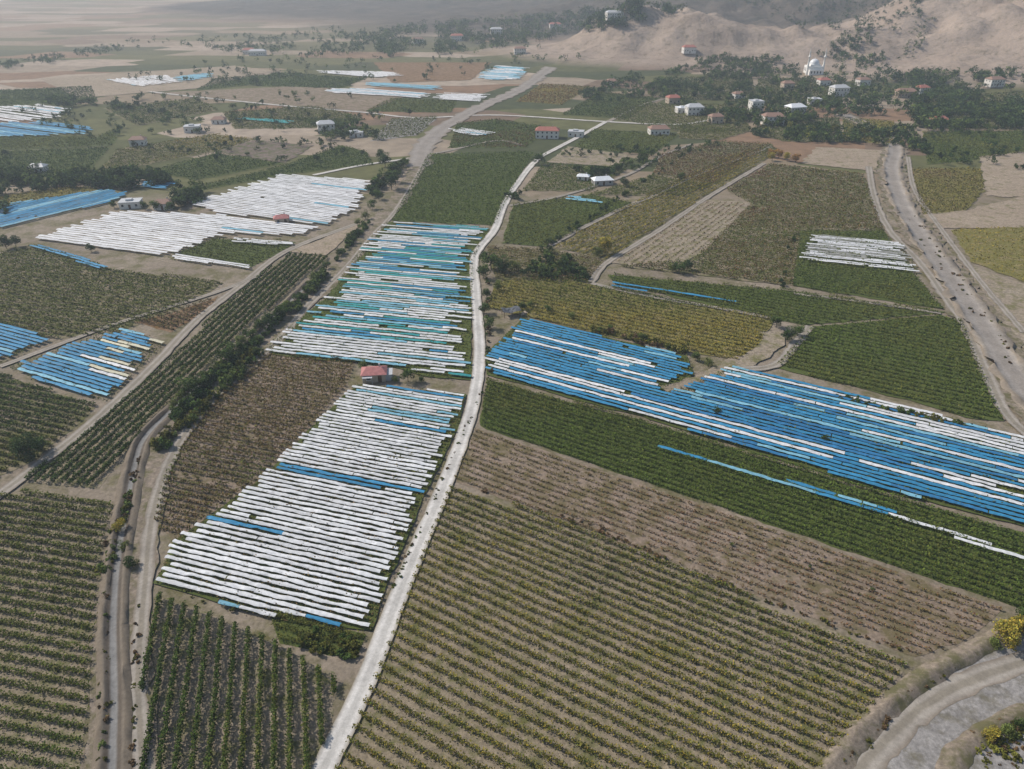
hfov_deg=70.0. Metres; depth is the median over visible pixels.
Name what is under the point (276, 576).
plastic row cover
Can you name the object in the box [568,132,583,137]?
walls
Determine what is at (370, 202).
broadleaf tree
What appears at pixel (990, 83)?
walls
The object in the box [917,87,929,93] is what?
walls
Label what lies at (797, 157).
broadleaf tree
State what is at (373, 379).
walls
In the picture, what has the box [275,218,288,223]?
walls
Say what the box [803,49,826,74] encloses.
mosque
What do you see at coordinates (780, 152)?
broadleaf tree
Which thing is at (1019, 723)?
shrub
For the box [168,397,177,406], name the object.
broadleaf tree
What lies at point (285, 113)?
vineyard rows
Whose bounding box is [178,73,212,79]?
plastic row cover
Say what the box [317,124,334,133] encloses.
walls
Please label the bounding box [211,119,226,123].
walls
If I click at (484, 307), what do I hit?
broadleaf tree
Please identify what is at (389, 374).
lean to
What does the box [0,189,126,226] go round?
plastic row cover
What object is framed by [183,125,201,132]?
walls
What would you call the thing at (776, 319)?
broadleaf tree
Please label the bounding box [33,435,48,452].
broadleaf tree
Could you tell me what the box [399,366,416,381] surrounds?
broadleaf tree
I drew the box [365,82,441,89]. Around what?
plastic row cover
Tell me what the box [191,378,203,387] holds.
broadleaf tree
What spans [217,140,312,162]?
field
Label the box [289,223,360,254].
field
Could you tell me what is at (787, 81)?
roof
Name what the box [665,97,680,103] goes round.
walls
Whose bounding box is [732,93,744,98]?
walls
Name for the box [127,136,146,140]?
roof
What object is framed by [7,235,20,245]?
broadleaf tree
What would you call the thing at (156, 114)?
vineyard rows
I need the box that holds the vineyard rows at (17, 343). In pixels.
[0,323,49,362]
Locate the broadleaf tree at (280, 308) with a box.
[274,302,287,314]
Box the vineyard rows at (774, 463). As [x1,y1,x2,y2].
[480,377,1023,605]
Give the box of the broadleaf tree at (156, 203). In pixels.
[148,201,161,210]
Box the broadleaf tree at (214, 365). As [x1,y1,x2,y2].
[209,357,223,368]
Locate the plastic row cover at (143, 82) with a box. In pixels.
[107,75,178,85]
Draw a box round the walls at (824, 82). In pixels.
[816,79,830,85]
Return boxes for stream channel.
[91,280,308,768]
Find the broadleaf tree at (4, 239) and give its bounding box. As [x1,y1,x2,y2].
[0,234,9,248]
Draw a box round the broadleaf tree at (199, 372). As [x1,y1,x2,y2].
[197,369,213,379]
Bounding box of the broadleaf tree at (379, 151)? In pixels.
[375,149,383,156]
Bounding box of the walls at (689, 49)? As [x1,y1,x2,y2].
[681,47,696,53]
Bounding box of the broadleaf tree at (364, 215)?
[361,209,369,218]
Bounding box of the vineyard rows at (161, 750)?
[137,591,336,768]
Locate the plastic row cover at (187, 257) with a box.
[172,254,248,267]
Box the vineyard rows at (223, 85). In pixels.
[197,74,264,89]
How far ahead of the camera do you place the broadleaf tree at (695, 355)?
210.62 m
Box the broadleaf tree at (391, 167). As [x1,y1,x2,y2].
[387,162,399,171]
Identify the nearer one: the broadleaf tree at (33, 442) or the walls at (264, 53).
the broadleaf tree at (33, 442)
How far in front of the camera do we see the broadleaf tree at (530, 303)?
243.78 m
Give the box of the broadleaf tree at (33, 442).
[9,432,41,460]
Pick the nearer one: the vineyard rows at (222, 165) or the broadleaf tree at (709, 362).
the broadleaf tree at (709, 362)
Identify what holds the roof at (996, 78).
on the walls at (990, 83)
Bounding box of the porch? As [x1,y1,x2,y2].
[362,376,372,384]
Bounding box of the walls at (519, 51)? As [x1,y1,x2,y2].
[514,49,525,54]
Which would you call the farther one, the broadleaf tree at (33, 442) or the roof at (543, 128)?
the roof at (543, 128)
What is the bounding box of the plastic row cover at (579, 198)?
[566,196,602,202]
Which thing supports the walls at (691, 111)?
on the ground
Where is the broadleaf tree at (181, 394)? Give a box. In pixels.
[173,386,187,398]
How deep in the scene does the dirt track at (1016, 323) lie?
282.03 m
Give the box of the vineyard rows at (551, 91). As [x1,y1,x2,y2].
[517,83,589,104]
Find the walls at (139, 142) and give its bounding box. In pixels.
[129,138,147,146]
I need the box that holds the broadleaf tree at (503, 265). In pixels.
[494,254,511,271]
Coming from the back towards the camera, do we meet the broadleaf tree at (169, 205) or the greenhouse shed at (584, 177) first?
the greenhouse shed at (584, 177)
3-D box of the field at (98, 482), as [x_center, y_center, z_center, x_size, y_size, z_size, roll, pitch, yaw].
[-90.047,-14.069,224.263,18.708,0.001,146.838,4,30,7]
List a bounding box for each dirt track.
[0,223,357,498]
[0,274,259,366]
[129,166,424,768]
[312,158,407,174]
[407,140,523,157]
[509,143,690,205]
[549,147,771,245]
[589,163,765,281]
[590,282,770,318]
[607,82,779,121]
[739,325,814,370]
[794,292,940,313]
[853,650,1023,768]
[865,166,1023,435]
[905,156,1023,331]
[935,703,1023,768]
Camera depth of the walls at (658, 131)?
486.00 m
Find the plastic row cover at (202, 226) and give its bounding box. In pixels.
[35,210,317,254]
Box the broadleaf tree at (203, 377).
[197,373,208,386]
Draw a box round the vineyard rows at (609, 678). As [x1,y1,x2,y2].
[334,484,906,768]
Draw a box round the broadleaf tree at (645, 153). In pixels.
[637,149,649,157]
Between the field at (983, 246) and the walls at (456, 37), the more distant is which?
the walls at (456, 37)
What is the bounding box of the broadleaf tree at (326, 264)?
[322,261,330,268]
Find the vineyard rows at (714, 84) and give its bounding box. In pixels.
[654,75,755,100]
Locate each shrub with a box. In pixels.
[117,540,129,550]
[391,375,398,381]
[981,724,1000,741]
[989,637,1003,649]
[1000,722,1019,738]
[1011,716,1023,730]
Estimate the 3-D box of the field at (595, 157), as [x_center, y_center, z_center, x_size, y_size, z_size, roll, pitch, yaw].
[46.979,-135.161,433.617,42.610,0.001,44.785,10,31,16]
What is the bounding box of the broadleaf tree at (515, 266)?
[509,260,520,269]
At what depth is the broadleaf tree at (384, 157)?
409.24 m
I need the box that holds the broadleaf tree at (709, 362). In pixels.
[704,358,713,365]
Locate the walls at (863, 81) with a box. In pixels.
[854,79,870,85]
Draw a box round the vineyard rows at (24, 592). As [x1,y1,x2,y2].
[0,488,112,768]
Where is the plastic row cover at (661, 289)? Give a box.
[611,281,736,301]
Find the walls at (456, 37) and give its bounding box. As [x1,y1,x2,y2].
[451,36,462,40]
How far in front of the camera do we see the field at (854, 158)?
431.40 m
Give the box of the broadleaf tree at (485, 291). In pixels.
[481,288,490,297]
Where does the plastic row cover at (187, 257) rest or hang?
on the ground
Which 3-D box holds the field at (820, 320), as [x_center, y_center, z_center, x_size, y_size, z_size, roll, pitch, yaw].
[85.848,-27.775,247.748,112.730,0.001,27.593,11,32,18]
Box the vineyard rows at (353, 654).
[272,610,364,659]
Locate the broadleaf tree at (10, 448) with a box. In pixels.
[7,437,21,453]
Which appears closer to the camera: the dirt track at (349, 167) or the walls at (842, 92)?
the dirt track at (349, 167)
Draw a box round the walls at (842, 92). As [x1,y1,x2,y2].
[828,87,849,96]
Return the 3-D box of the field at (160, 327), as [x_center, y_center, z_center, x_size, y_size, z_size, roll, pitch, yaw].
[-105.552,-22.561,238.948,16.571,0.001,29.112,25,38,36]
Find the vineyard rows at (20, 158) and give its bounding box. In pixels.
[0,146,109,175]
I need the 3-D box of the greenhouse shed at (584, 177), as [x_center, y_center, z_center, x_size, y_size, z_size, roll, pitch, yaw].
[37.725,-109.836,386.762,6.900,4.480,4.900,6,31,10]
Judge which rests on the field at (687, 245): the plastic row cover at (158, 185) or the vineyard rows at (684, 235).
the vineyard rows at (684, 235)
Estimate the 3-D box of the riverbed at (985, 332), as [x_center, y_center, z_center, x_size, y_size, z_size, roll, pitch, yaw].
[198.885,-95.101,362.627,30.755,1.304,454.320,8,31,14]
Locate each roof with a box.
[28,163,48,167]
[118,197,142,202]
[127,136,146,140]
[151,199,173,204]
[183,124,200,126]
[210,116,226,119]
[249,49,266,50]
[273,214,288,219]
[316,120,334,124]
[360,365,386,375]
[514,46,526,48]
[535,126,559,130]
[568,129,584,131]
[606,10,623,12]
[648,125,669,129]
[665,94,679,97]
[684,103,703,107]
[708,113,724,116]
[748,99,763,101]
[761,112,785,116]
[781,80,794,83]
[784,103,806,107]
[818,77,830,79]
[829,84,850,87]
[856,77,871,79]
[895,88,918,91]
[915,85,930,87]
[985,76,1004,79]
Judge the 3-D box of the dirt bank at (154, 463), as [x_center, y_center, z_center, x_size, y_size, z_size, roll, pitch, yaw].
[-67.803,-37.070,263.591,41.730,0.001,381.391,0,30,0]
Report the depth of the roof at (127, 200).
343.02 m
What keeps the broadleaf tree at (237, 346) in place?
on the ground
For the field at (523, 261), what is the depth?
279.78 m
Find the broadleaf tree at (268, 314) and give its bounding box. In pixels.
[263,311,276,320]
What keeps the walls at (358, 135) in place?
on the ground
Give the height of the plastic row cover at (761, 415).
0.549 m
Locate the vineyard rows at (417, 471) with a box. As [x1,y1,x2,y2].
[155,384,463,629]
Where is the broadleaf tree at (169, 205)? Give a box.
[164,202,174,210]
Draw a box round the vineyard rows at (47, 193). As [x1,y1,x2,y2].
[0,186,93,205]
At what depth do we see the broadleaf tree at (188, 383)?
192.22 m
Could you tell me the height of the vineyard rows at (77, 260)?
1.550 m
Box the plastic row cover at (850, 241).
[799,234,918,270]
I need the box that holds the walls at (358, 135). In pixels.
[349,133,363,137]
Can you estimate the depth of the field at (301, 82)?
707.27 m
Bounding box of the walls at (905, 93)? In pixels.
[893,90,917,97]
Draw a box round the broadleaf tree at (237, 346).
[226,341,243,353]
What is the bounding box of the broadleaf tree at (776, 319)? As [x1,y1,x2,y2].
[770,315,785,325]
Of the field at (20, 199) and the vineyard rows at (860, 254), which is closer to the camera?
the vineyard rows at (860, 254)
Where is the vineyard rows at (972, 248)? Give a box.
[952,226,1023,279]
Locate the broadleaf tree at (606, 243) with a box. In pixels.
[598,236,612,253]
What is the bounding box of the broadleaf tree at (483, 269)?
[476,263,490,277]
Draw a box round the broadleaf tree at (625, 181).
[620,177,628,184]
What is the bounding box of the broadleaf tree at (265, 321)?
[258,316,271,325]
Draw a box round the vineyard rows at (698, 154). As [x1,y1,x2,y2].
[653,140,770,183]
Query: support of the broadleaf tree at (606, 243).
on the field at (629, 243)
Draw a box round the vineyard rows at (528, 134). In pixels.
[449,118,544,147]
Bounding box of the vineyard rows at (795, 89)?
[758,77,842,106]
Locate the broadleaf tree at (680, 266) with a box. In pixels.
[673,262,686,273]
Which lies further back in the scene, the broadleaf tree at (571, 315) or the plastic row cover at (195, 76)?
the plastic row cover at (195, 76)
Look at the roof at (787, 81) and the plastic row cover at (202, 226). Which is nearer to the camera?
the plastic row cover at (202, 226)
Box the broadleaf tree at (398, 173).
[389,169,402,180]
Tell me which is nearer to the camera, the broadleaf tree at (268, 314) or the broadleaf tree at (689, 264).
the broadleaf tree at (268, 314)
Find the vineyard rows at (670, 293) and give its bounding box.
[609,283,735,304]
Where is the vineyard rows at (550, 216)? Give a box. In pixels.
[503,193,630,245]
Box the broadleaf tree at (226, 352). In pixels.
[215,340,232,362]
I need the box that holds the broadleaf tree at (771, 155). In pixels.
[767,152,775,158]
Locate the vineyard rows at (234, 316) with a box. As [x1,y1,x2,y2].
[24,251,327,485]
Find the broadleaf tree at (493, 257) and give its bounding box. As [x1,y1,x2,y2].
[478,251,498,269]
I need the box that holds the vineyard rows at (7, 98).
[0,85,96,105]
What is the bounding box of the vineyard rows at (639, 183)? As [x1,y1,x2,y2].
[590,174,710,195]
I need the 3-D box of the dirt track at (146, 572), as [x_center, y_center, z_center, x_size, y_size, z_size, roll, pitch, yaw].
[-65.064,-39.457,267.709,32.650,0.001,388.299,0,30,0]
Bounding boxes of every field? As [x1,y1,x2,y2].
[0,88,97,105]
[0,186,98,208]
[0,246,222,338]
[0,375,95,474]
[0,492,113,768]
[24,256,328,488]
[41,66,271,97]
[103,99,216,125]
[135,296,217,332]
[149,598,332,768]
[153,385,465,629]
[155,86,416,110]
[160,356,354,540]
[178,239,295,266]
[198,75,266,89]
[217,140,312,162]
[249,72,363,87]
[272,617,365,658]
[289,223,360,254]
[292,118,363,124]
[338,487,907,768]
[366,99,455,112]
[371,118,435,140]
[374,62,491,82]
[392,152,533,225]
[454,428,1002,656]
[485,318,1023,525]
[487,247,602,281]
[489,280,772,358]
[516,84,588,104]
[522,164,628,190]
[547,146,627,165]
[553,145,777,259]
[562,92,659,117]
[575,130,677,153]
[589,175,676,195]
[608,275,943,324]
[612,199,752,269]
[614,103,749,130]
[621,164,884,284]
[654,142,771,176]
[655,76,754,100]
[677,125,746,139]
[753,117,840,141]
[757,78,843,107]
[778,315,1003,420]
[793,230,941,308]
[802,147,881,170]
[842,118,898,143]
[914,92,1023,128]
[923,197,1023,227]
[951,227,1023,281]
[972,267,1023,347]
[979,152,1023,196]
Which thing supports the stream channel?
on the dirt bank at (154, 463)
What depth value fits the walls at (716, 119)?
520.11 m
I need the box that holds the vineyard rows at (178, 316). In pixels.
[137,298,213,329]
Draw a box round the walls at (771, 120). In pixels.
[760,115,784,125]
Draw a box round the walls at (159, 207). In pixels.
[152,203,174,209]
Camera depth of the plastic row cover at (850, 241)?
289.14 m
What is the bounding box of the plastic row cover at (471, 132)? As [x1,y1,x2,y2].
[448,128,494,134]
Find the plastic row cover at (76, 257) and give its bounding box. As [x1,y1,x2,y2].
[30,244,107,267]
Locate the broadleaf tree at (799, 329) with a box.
[792,322,804,334]
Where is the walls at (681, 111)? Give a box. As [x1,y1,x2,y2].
[675,107,684,113]
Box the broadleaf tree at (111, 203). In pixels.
[108,200,116,206]
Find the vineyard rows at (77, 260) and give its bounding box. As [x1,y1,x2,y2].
[28,244,106,269]
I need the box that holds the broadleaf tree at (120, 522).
[110,517,126,531]
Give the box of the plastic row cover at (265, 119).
[237,117,290,122]
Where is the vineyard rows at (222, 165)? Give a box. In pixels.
[159,153,279,179]
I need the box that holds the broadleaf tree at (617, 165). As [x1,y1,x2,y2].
[613,162,621,169]
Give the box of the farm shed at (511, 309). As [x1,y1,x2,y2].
[500,306,527,317]
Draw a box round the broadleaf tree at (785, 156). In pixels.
[783,152,790,158]
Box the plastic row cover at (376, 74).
[316,70,400,76]
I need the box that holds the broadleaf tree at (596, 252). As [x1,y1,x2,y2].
[592,247,603,255]
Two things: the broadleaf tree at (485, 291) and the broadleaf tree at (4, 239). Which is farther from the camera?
the broadleaf tree at (4, 239)
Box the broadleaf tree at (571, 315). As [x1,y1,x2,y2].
[568,312,575,318]
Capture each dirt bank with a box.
[84,159,430,768]
[659,331,784,394]
[815,617,1023,768]
[833,114,1023,424]
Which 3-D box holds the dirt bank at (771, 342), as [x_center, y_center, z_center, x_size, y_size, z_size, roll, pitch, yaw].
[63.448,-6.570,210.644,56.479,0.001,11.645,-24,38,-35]
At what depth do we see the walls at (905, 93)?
621.38 m
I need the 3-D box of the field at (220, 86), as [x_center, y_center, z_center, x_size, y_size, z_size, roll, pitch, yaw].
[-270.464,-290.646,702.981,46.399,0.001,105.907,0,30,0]
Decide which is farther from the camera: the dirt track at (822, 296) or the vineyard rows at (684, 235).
the vineyard rows at (684, 235)
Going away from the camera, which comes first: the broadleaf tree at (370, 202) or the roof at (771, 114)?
the broadleaf tree at (370, 202)
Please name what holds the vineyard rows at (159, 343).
on the ground
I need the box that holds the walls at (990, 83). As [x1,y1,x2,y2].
[983,79,1005,86]
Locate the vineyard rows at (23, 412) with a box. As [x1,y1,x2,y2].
[0,372,96,470]
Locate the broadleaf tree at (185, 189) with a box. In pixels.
[176,186,191,194]
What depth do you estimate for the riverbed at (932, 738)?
110.09 m
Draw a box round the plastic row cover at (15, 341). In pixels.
[0,323,47,355]
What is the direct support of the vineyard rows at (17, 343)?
on the ground
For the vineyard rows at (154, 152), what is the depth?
447.05 m
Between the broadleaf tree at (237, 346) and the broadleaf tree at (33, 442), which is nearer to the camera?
the broadleaf tree at (33, 442)
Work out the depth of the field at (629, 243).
331.59 m
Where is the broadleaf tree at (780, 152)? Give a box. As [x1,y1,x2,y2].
[775,149,783,158]
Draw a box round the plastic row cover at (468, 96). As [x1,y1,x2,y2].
[433,92,489,100]
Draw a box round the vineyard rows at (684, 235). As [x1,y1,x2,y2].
[618,200,742,268]
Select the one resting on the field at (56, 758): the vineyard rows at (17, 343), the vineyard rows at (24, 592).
the vineyard rows at (24, 592)
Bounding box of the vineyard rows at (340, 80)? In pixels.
[248,72,362,88]
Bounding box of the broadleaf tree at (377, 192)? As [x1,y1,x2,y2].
[373,189,382,199]
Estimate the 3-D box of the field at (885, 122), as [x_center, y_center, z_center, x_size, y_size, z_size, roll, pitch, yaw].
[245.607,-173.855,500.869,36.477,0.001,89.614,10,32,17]
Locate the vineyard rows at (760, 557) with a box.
[454,428,1001,652]
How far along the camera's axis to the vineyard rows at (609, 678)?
119.95 m
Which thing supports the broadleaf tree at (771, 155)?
on the ground
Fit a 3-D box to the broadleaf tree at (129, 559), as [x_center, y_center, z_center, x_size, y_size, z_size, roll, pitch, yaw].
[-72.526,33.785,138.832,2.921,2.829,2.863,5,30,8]
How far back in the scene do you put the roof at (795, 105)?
547.96 m
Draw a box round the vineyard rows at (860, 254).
[800,234,918,271]
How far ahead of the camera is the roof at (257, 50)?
901.71 m
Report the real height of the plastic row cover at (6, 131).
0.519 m
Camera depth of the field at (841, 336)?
210.08 m
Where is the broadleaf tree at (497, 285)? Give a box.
[492,279,501,289]
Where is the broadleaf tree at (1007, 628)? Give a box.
[991,618,1021,650]
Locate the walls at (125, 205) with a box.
[118,199,142,209]
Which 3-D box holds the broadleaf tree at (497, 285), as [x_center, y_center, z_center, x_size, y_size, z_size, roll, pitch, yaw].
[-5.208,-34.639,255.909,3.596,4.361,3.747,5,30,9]
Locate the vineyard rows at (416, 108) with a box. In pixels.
[366,97,456,111]
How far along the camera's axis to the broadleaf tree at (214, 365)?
204.79 m
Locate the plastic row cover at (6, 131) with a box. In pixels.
[0,120,92,135]
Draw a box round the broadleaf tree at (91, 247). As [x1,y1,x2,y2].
[85,243,95,251]
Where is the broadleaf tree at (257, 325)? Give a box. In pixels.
[251,318,263,330]
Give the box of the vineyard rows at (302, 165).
[200,145,371,187]
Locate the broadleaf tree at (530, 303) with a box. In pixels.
[526,299,534,306]
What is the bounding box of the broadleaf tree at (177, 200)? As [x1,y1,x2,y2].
[170,195,184,207]
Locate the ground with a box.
[0,0,1023,768]
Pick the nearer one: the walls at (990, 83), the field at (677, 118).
the field at (677, 118)
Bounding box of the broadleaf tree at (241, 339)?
[235,335,250,343]
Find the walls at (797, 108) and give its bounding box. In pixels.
[784,106,806,113]
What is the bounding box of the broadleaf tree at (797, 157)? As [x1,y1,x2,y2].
[790,153,800,162]
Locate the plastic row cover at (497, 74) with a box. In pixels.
[478,65,525,79]
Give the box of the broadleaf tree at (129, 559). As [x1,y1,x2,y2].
[122,555,139,567]
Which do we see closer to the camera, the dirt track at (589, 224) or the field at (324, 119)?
the dirt track at (589, 224)
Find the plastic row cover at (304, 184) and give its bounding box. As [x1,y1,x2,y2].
[189,174,370,223]
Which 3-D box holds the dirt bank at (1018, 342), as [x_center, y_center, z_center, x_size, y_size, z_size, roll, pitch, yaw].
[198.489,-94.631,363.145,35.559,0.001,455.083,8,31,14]
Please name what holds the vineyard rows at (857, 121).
on the field at (885, 122)
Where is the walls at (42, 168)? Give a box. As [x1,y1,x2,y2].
[32,165,47,172]
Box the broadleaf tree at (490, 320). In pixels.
[482,316,495,327]
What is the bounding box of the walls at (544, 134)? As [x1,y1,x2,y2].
[535,131,558,138]
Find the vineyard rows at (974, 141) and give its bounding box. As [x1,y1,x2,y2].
[922,129,1023,162]
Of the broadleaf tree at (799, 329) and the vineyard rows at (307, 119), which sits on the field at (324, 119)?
the vineyard rows at (307, 119)
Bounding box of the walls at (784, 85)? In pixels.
[780,83,794,88]
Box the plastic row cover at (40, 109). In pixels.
[0,104,70,121]
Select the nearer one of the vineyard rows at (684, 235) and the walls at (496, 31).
the vineyard rows at (684, 235)
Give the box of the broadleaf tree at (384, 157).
[378,152,391,166]
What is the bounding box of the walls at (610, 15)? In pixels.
[605,12,623,20]
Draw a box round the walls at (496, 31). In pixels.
[490,29,501,33]
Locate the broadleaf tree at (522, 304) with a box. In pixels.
[519,302,526,308]
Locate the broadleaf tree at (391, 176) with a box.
[383,171,397,189]
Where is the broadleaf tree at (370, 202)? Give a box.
[367,200,376,208]
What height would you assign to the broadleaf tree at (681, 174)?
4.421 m
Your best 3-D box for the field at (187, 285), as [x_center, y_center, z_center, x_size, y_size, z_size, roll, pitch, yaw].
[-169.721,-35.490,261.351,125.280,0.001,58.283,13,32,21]
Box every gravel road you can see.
[150,91,707,124]
[311,122,606,768]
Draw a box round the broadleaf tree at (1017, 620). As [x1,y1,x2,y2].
[1007,614,1023,632]
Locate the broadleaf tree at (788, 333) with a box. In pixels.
[780,326,796,340]
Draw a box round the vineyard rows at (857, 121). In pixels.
[843,117,900,143]
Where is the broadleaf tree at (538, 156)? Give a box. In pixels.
[531,152,547,164]
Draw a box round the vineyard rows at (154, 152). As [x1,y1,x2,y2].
[101,133,252,170]
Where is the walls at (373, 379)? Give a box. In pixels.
[363,375,385,382]
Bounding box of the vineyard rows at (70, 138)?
[0,127,120,148]
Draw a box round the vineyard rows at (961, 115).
[918,91,1023,128]
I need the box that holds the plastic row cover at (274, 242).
[232,237,292,243]
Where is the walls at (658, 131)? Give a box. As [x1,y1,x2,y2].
[647,128,669,135]
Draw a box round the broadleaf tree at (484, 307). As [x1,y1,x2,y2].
[478,302,489,313]
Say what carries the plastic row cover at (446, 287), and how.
on the vineyard rows at (457, 324)
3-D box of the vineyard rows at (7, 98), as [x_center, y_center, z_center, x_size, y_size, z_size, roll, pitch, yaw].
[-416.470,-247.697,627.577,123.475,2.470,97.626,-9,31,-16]
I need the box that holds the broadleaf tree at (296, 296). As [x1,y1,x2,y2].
[291,293,300,299]
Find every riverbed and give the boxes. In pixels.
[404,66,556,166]
[837,114,1023,408]
[887,639,1023,768]
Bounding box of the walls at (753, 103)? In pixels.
[747,100,764,111]
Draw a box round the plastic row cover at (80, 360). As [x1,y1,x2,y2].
[17,328,163,395]
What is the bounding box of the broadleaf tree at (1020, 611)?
[1015,606,1023,616]
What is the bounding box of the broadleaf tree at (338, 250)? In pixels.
[335,248,341,256]
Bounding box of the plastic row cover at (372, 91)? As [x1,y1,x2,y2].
[324,88,430,97]
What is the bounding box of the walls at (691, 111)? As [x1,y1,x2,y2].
[684,106,703,115]
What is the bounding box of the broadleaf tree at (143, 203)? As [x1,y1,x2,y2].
[140,201,147,208]
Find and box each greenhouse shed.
[576,172,589,180]
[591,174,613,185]
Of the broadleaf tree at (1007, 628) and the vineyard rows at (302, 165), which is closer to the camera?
the broadleaf tree at (1007, 628)
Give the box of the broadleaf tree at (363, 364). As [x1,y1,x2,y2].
[358,358,367,368]
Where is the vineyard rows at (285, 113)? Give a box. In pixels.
[223,105,362,128]
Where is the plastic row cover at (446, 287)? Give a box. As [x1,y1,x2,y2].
[266,221,487,376]
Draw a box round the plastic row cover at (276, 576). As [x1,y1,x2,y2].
[156,384,464,626]
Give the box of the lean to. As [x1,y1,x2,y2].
[385,368,392,380]
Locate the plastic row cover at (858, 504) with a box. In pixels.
[657,445,1023,558]
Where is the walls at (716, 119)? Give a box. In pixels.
[707,116,723,123]
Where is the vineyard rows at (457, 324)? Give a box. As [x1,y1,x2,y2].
[261,221,487,378]
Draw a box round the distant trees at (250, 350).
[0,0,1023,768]
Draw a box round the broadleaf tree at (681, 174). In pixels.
[676,172,684,178]
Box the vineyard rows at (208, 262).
[168,252,250,268]
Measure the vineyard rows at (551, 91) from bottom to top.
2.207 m
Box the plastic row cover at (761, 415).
[485,318,1023,521]
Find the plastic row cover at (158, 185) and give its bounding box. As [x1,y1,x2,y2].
[140,181,174,187]
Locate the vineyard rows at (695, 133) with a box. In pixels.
[679,123,749,139]
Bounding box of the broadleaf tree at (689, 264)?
[682,260,693,267]
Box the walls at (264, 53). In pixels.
[248,51,266,55]
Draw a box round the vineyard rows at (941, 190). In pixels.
[913,167,984,213]
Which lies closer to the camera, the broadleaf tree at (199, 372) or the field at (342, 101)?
the broadleaf tree at (199, 372)
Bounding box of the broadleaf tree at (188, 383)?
[173,375,199,392]
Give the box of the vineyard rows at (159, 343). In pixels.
[9,327,163,400]
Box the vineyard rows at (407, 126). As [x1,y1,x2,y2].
[373,115,436,139]
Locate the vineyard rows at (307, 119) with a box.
[290,117,364,124]
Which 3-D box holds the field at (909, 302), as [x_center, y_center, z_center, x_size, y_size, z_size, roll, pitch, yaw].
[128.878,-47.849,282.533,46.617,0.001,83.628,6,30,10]
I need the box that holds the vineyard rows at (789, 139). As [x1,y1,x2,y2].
[754,117,840,141]
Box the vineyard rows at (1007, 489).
[484,317,1023,521]
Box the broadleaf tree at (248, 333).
[242,329,257,337]
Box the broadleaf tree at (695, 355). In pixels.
[691,352,699,360]
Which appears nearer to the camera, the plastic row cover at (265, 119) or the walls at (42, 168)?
the walls at (42, 168)
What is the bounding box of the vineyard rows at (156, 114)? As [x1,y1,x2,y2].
[107,97,217,124]

